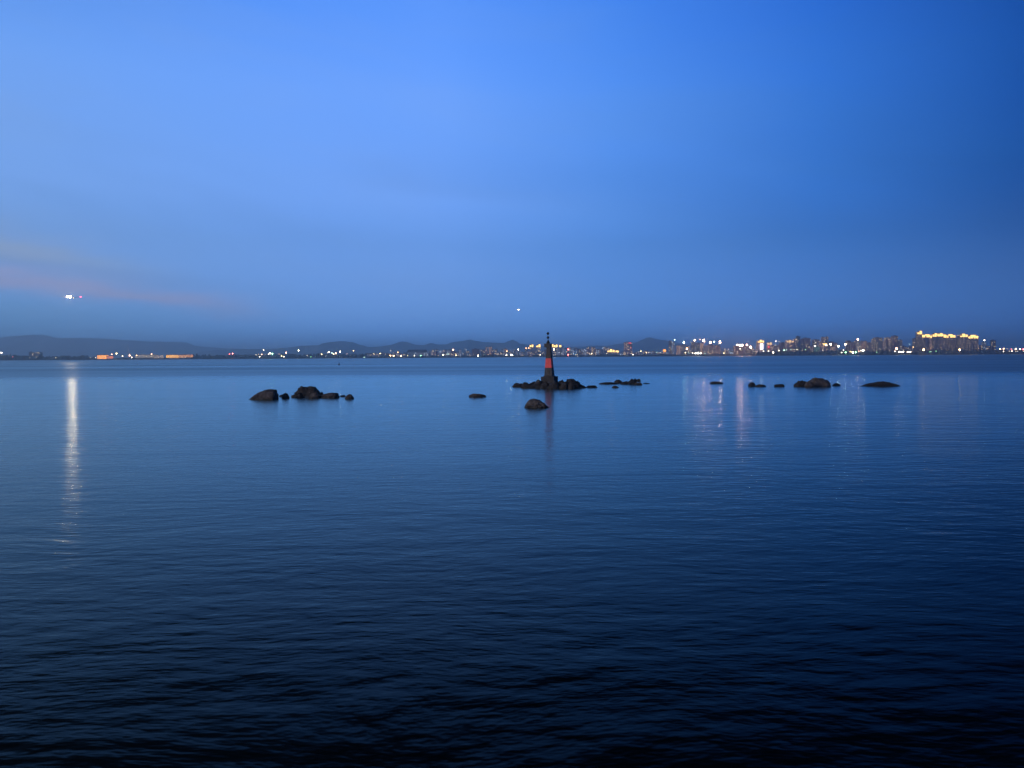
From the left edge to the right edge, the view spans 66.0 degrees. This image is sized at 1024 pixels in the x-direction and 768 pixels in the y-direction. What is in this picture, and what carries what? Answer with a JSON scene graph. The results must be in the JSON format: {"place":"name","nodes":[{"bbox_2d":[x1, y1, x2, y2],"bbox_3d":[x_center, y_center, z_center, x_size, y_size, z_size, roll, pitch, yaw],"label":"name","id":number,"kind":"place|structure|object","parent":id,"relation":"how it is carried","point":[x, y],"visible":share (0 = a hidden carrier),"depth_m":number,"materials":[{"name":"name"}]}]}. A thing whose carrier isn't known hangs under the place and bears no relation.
{"place":"outdoors","nodes":[
{"label":"outdoors","id":0,"kind":"place"},
{"bbox_2d":[0,335,231,358],"bbox_3d":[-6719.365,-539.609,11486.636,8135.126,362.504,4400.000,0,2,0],"label":"hills","id":1,"kind":"structure","parent":0,"point":[25,345],"depth_m":10834.98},
{"bbox_2d":[194,339,561,355],"bbox_3d":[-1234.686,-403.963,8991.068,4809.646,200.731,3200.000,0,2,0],"label":"hills","id":2,"kind":"structure","parent":0,"point":[346,347],"depth_m":8575.08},
{"bbox_2d":[0,354,979,360],"bbox_3d":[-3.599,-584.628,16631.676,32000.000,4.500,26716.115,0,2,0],"label":"ground","id":3,"kind":"structure","parent":0,"point":[569,356],"depth_m":3298.82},
{"bbox_2d":[33,352,42,356],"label":"building","id":4,"kind":"structure","parent":3,"relation":"on","point":[37,353],"depth_m":3598.42,"materials":[{"name":"grey"}]},
{"bbox_2d":[97,355,107,359],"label":"lit hall","id":5,"kind":"structure","parent":3,"relation":"on","point":[101,357],"depth_m":3283.78,"materials":[{"name":"orange"}]},
{"bbox_2d":[135,354,157,359],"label":"lit hall","id":6,"kind":"structure","parent":3,"relation":"on","point":[143,357],"depth_m":3288.67,"materials":[{"name":"grey"}]},
{"bbox_2d":[154,355,163,359],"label":"lit hall","id":7,"kind":"structure","parent":3,"relation":"on","point":[158,357],"depth_m":3290.97,"materials":[{"name":"grey"}]},
{"bbox_2d":[166,355,178,359],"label":"lit hall","id":8,"kind":"structure","parent":3,"relation":"on","point":[171,357],"depth_m":3288.69,"materials":[{"name":"orange"}]},
{"bbox_2d":[185,354,193,358],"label":"lit hall","id":9,"kind":"structure","parent":3,"relation":"on","point":[188,356],"depth_m":3290.78,"materials":[{"name":"orange"}]},
{"bbox_2d":[407,350,426,356],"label":"building","id":10,"kind":"structure","parent":3,"relation":"on","point":[418,353],"depth_m":3498.55,"materials":[{"name":"grey"}]},
{"bbox_2d":[472,348,479,355],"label":"building","id":11,"kind":"structure","parent":3,"relation":"on","point":[475,351],"depth_m":3448.18,"materials":[{"name":"grey"}]},
{"bbox_2d":[0,349,1023,359],"bbox_3d":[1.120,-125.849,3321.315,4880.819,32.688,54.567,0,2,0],"label":"shore trees","id":12,"kind":"object","parent":3,"relation":"on","point":[362,355],"visible":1,"depth_m":3309.39,"materials":[{"name":"black plant"}]},
{"bbox_2d":[529,344,533,356],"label":"building","id":13,"kind":"structure","parent":3,"relation":"on","point":[531,348],"depth_m":3547.46,"materials":[{"name":"grey metal"}]},
{"bbox_2d":[536,344,540,354],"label":"building","id":14,"kind":"structure","parent":3,"relation":"on","point":[538,349],"depth_m":3547.84,"materials":[{"name":"grey metal"}]},
{"bbox_2d":[551,344,557,355],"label":"building","id":15,"kind":"structure","parent":3,"relation":"on","point":[554,347],"depth_m":3547.41,"materials":[{"name":"grey metal"}]},
{"bbox_2d":[607,349,614,354],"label":"building","id":16,"kind":"structure","parent":3,"relation":"on","point":[610,351],"depth_m":3397.42,"materials":[{"name":"gold metal"}]},
{"bbox_2d":[624,342,631,354],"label":"building","id":17,"kind":"structure","parent":3,"relation":"on","point":[627,346],"depth_m":3497.20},
{"bbox_2d":[669,340,671,354],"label":"building","id":18,"kind":"structure","parent":3,"relation":"on","point":[670,347],"depth_m":3644.42,"materials":[{"name":"grey concrete"}]},
{"bbox_2d":[672,341,674,353],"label":"building","id":19,"kind":"structure","parent":3,"relation":"on","point":[673,347],"depth_m":3644.63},
{"bbox_2d":[676,345,680,354],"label":"building","id":20,"kind":"structure","parent":3,"relation":"on","point":[678,349],"depth_m":3623.72,"materials":[{"name":"grey concrete"}]},
{"bbox_2d":[681,345,685,354],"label":"building","id":21,"kind":"structure","parent":3,"relation":"on","point":[683,349],"depth_m":3667.17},
{"bbox_2d":[691,342,693,355],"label":"building","id":22,"kind":"structure","parent":3,"relation":"on","point":[692,347],"depth_m":3644.55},
{"bbox_2d":[694,342,696,353],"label":"building","id":23,"kind":"structure","parent":3,"relation":"on","point":[695,346],"depth_m":3644.51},
{"bbox_2d":[700,342,703,353],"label":"building","id":24,"kind":"structure","parent":3,"relation":"on","point":[701,347],"depth_m":3513.02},
{"bbox_2d":[703,345,707,353],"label":"building","id":25,"kind":"structure","parent":3,"relation":"on","point":[705,349],"depth_m":3448.67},
{"bbox_2d":[707,344,713,353],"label":"building","id":26,"kind":"structure","parent":3,"relation":"on","point":[710,349],"depth_m":3491.74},
{"bbox_2d":[714,345,719,354],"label":"building","id":27,"kind":"structure","parent":3,"relation":"on","point":[716,349],"depth_m":3514.20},
{"bbox_2d":[733,345,742,353],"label":"building","id":28,"kind":"structure","parent":3,"relation":"on","point":[738,349],"depth_m":3448.24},
{"bbox_2d":[743,345,747,353],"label":"building","id":29,"kind":"structure","parent":3,"relation":"on","point":[744,348],"depth_m":3535.65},
{"bbox_2d":[747,346,752,353],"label":"building","id":30,"kind":"structure","parent":3,"relation":"on","point":[749,350],"depth_m":3513.71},
{"bbox_2d":[756,340,763,354],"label":"building","id":31,"kind":"structure","parent":3,"relation":"on","point":[759,345],"depth_m":3437.39,"materials":[{"name":"white metal"}]},
{"bbox_2d":[766,342,771,351],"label":"building","id":32,"kind":"structure","parent":3,"relation":"on","point":[768,346],"depth_m":3436.92,"materials":[{"name":"grey metal"}]},
{"bbox_2d":[779,342,784,351],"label":"building","id":33,"kind":"structure","parent":3,"relation":"on","point":[782,346],"depth_m":3558.48,"materials":[{"name":"grey concrete"}]},
{"bbox_2d":[785,340,793,351],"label":"building","id":34,"kind":"structure","parent":3,"relation":"on","point":[789,345],"depth_m":3437.71,"materials":[{"name":"grey metal"}]},
{"bbox_2d":[793,338,796,352],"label":"building","id":35,"kind":"structure","parent":3,"relation":"on","point":[795,343],"depth_m":3468.48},
{"bbox_2d":[796,336,799,351],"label":"building","id":36,"kind":"structure","parent":3,"relation":"on","point":[798,342],"depth_m":3622.42,"materials":[{"name":"grey concrete"}]},
{"bbox_2d":[800,339,802,350],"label":"building","id":37,"kind":"structure","parent":3,"relation":"on","point":[801,344],"depth_m":3490.57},
{"bbox_2d":[802,338,809,351],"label":"building","id":38,"kind":"structure","parent":3,"relation":"on","point":[806,343],"depth_m":3491.03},
{"bbox_2d":[812,339,818,351],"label":"building","id":39,"kind":"structure","parent":3,"relation":"on","point":[815,342],"depth_m":3534.74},
{"bbox_2d":[822,343,826,350],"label":"building","id":40,"kind":"structure","parent":3,"relation":"on","point":[824,347],"depth_m":3437.28,"materials":[{"name":"grey metal"}]},
{"bbox_2d":[827,341,833,350],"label":"building","id":41,"kind":"structure","parent":3,"relation":"on","point":[829,345],"depth_m":3491.09,"materials":[{"name":"grey concrete"}]},
{"bbox_2d":[845,340,850,350],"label":"building","id":42,"kind":"structure","parent":3,"relation":"on","point":[848,345],"depth_m":3601.24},
{"bbox_2d":[851,342,854,351],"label":"building","id":43,"kind":"structure","parent":3,"relation":"on","point":[852,346],"depth_m":3513.44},
{"bbox_2d":[857,341,860,351],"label":"building","id":44,"kind":"structure","parent":3,"relation":"on","point":[858,345],"depth_m":3446.81,"materials":[{"name":"grey concrete"}]},
{"bbox_2d":[860,341,863,351],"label":"building","id":45,"kind":"structure","parent":3,"relation":"on","point":[862,346],"depth_m":3622.49,"materials":[{"name":"grey concrete"}]},
{"bbox_2d":[867,342,871,350],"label":"building","id":46,"kind":"structure","parent":3,"relation":"on","point":[869,345],"depth_m":3579.36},
{"bbox_2d":[873,337,882,351],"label":"building","id":47,"kind":"structure","parent":3,"relation":"on","point":[878,343],"depth_m":3469.44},
{"bbox_2d":[884,337,890,350],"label":"building","id":48,"kind":"structure","parent":3,"relation":"on","point":[887,343],"depth_m":3535.60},
{"bbox_2d":[891,335,897,350],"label":"building","id":49,"kind":"structure","parent":3,"relation":"on","point":[894,342],"depth_m":3491.38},
{"bbox_2d":[898,339,901,350],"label":"building","id":50,"kind":"structure","parent":3,"relation":"on","point":[900,344],"depth_m":3490.69,"materials":[{"name":"grey concrete"}]},
{"bbox_2d":[912,338,917,350],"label":"building","id":51,"kind":"structure","parent":3,"relation":"on","point":[914,344],"depth_m":3357.61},
{"bbox_2d":[916,331,921,350],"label":"building","id":52,"kind":"structure","parent":3,"relation":"on","point":[919,339],"depth_m":3369.70,"materials":[{"name":"grey metal"}]},
{"bbox_2d":[922,334,924,350],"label":"building","id":53,"kind":"structure","parent":3,"relation":"on","point":[923,341],"depth_m":3378.81,"materials":[{"name":"grey metal"}]},
{"bbox_2d":[925,334,929,349],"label":"building","id":54,"kind":"structure","parent":3,"relation":"on","point":[927,341],"depth_m":3370.14,"materials":[{"name":"grey metal"}]},
{"bbox_2d":[930,335,931,350],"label":"building","id":55,"kind":"structure","parent":3,"relation":"on","point":[930,342],"depth_m":3368.37,"materials":[{"name":"grey metal"}]},
{"bbox_2d":[931,333,936,350],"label":"building","id":56,"kind":"structure","parent":3,"relation":"on","point":[934,341],"depth_m":3369.83,"materials":[{"name":"grey concrete"}]},
{"bbox_2d":[937,333,942,349],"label":"building","id":57,"kind":"structure","parent":3,"relation":"on","point":[940,341],"depth_m":3378.53,"materials":[{"name":"grey concrete"}]},
{"bbox_2d":[943,334,948,350],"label":"building","id":58,"kind":"structure","parent":3,"relation":"on","point":[945,340],"depth_m":3378.83,"materials":[{"name":"grey concrete"}]},
{"bbox_2d":[948,334,955,350],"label":"building","id":59,"kind":"structure","parent":3,"relation":"on","point":[952,342],"depth_m":3367.04,"materials":[{"name":"grey concrete"}]},
{"bbox_2d":[957,334,967,350],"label":"building","id":60,"kind":"structure","parent":3,"relation":"on","point":[962,342],"depth_m":3379.30,"materials":[{"name":"grey concrete"}]},
{"bbox_2d":[967,335,972,350],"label":"building","id":61,"kind":"structure","parent":3,"relation":"on","point":[969,342],"depth_m":3369.86,"materials":[{"name":"grey concrete"}]},
{"bbox_2d":[973,335,978,349],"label":"building","id":62,"kind":"structure","parent":3,"relation":"on","point":[975,341],"depth_m":3372.72,"materials":[{"name":"grey metal"}]},
{"bbox_2d":[981,342,985,349],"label":"building","id":63,"kind":"structure","parent":3,"relation":"on","point":[983,344],"depth_m":3497.69,"materials":[{"name":"grey concrete"}]},
{"bbox_2d":[990,340,995,350],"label":"building","id":64,"kind":"structure","parent":3,"relation":"on","point":[992,344],"depth_m":3418.09,"materials":[{"name":"grey concrete"}]},
{"bbox_2d":[0,354,1023,767],"bbox_3d":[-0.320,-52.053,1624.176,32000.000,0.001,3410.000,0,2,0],"label":"water","id":65,"kind":"structure","parent":0,"point":[430,562],"depth_m":20.89,"materials":[{"name":"blue liquid"}]},
{"bbox_2d":[250,389,278,398],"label":"rock","id":66,"kind":"object","parent":65,"relation":"in","point":[269,394],"visible":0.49,"depth_m":103.80,"materials":[{"name":"grey stone"}]},
{"bbox_2d":[282,393,289,398],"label":"rock","id":67,"kind":"object","parent":65,"relation":"in","point":[285,395],"visible":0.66,"depth_m":105.89,"materials":[{"name":"grey stone"}]},
{"bbox_2d":[294,386,320,396],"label":"rock","id":68,"kind":"object","parent":65,"relation":"in","point":[303,390],"visible":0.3,"depth_m":109.83,"materials":[{"name":"stone"}]},
{"bbox_2d":[305,390,317,397],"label":"rock","id":69,"kind":"object","parent":65,"relation":"in","point":[308,393],"visible":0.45,"depth_m":106.96,"materials":[{"name":"stone"}]},
{"bbox_2d":[310,392,319,397],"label":"rock","id":70,"kind":"object","parent":65,"relation":"in","point":[314,395],"visible":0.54,"depth_m":106.07,"materials":[{"name":"grey stone"}]},
{"bbox_2d":[320,393,339,397],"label":"rock","id":71,"kind":"object","parent":65,"relation":"in","point":[331,395],"visible":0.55,"depth_m":106.43,"materials":[{"name":"grey stone"}]},
{"bbox_2d":[345,394,353,398],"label":"rock","id":72,"kind":"object","parent":65,"relation":"in","point":[349,396],"visible":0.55,"depth_m":103.67,"materials":[{"name":"grey stone"}]},
{"bbox_2d":[469,393,485,396],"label":"rock","id":73,"kind":"object","parent":65,"relation":"in","point":[477,395],"visible":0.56,"depth_m":106.14,"materials":[{"name":"grey stone"}]},
{"bbox_2d":[512,383,521,386],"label":"rock","id":74,"kind":"object","parent":65,"relation":"in","point":[517,385],"visible":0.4,"depth_m":140.03,"materials":[{"name":"stone"}]},
{"bbox_2d":[521,384,540,387],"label":"rock","id":75,"kind":"object","parent":65,"relation":"in","point":[533,386],"visible":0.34,"depth_m":134.05,"materials":[{"name":"stone"}]},
{"bbox_2d":[524,399,547,407],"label":"rock","id":76,"kind":"object","parent":65,"relation":"in","point":[533,403],"visible":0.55,"depth_m":83.53,"materials":[{"name":"grey stone"}]},
{"bbox_2d":[540,381,548,388],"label":"rock","id":77,"kind":"object","parent":65,"relation":"in","point":[545,385],"visible":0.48,"depth_m":132.77,"materials":[{"name":"stone"}]},
{"bbox_2d":[547,381,559,388],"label":"rock","id":78,"kind":"object","parent":65,"relation":"in","point":[554,385],"visible":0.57,"depth_m":131.63,"materials":[{"name":"stone"}]},
{"bbox_2d":[559,382,567,388],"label":"rock","id":79,"kind":"object","parent":65,"relation":"in","point":[563,385],"visible":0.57,"depth_m":131.30,"materials":[{"name":"stone"}]},
{"bbox_2d":[568,382,574,388],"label":"rock","id":80,"kind":"object","parent":65,"relation":"in","point":[571,385],"visible":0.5,"depth_m":131.13,"materials":[{"name":"stone"}]},
{"bbox_2d":[566,379,580,387],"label":"rock","id":81,"kind":"object","parent":65,"relation":"in","point":[575,382],"visible":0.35,"depth_m":133.24,"materials":[{"name":"stone"}]},
{"bbox_2d":[599,382,618,383],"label":"rock","id":82,"kind":"object","parent":65,"relation":"in","point":[608,383],"visible":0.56,"depth_m":150.91,"materials":[{"name":"stone"}]},
{"bbox_2d":[628,379,636,383],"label":"rock","id":83,"kind":"object","parent":65,"relation":"in","point":[632,381],"visible":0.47,"depth_m":149.99,"materials":[{"name":"stone"}]},
{"bbox_2d":[794,380,805,386],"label":"rock","id":84,"kind":"object","parent":65,"relation":"in","point":[802,383],"visible":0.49,"depth_m":134.83,"materials":[{"name":"stone"}]},
{"bbox_2d":[805,381,814,386],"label":"rock","id":85,"kind":"object","parent":65,"relation":"in","point":[809,384],"visible":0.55,"depth_m":131.36,"materials":[{"name":"grey stone"}]},
{"bbox_2d":[809,378,830,386],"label":"rock","id":86,"kind":"object","parent":65,"relation":"in","point":[819,382],"visible":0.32,"depth_m":133.21,"materials":[{"name":"grey stone"}]},
{"bbox_2d":[862,381,899,385],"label":"rock","id":87,"kind":"object","parent":65,"relation":"in","point":[881,383],"visible":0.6,"depth_m":133.55,"materials":[{"name":"stone"}]},
{"bbox_2d":[0,0,1023,350],"label":"sky","id":88,"kind":"structure","parent":0,"point":[234,174],"materials":[{"name":"blue"}]},
{"bbox_2d":[561,337,765,354],"bbox_3d":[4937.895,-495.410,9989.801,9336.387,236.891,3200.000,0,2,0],"label":"hills","id":89,"kind":"structure","parent":0,"point":[651,344],"depth_m":9547.82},
{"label":"rock","id":90,"kind":"object","parent":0,"visible":0},
{"bbox_2d":[541,332,557,382],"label":"beacon","id":91,"kind":"object","parent":90,"relation":"on","point":[549,376],"visible":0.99,"depth_m":139.46,"materials":[{"name":"concrete"}]}
]}

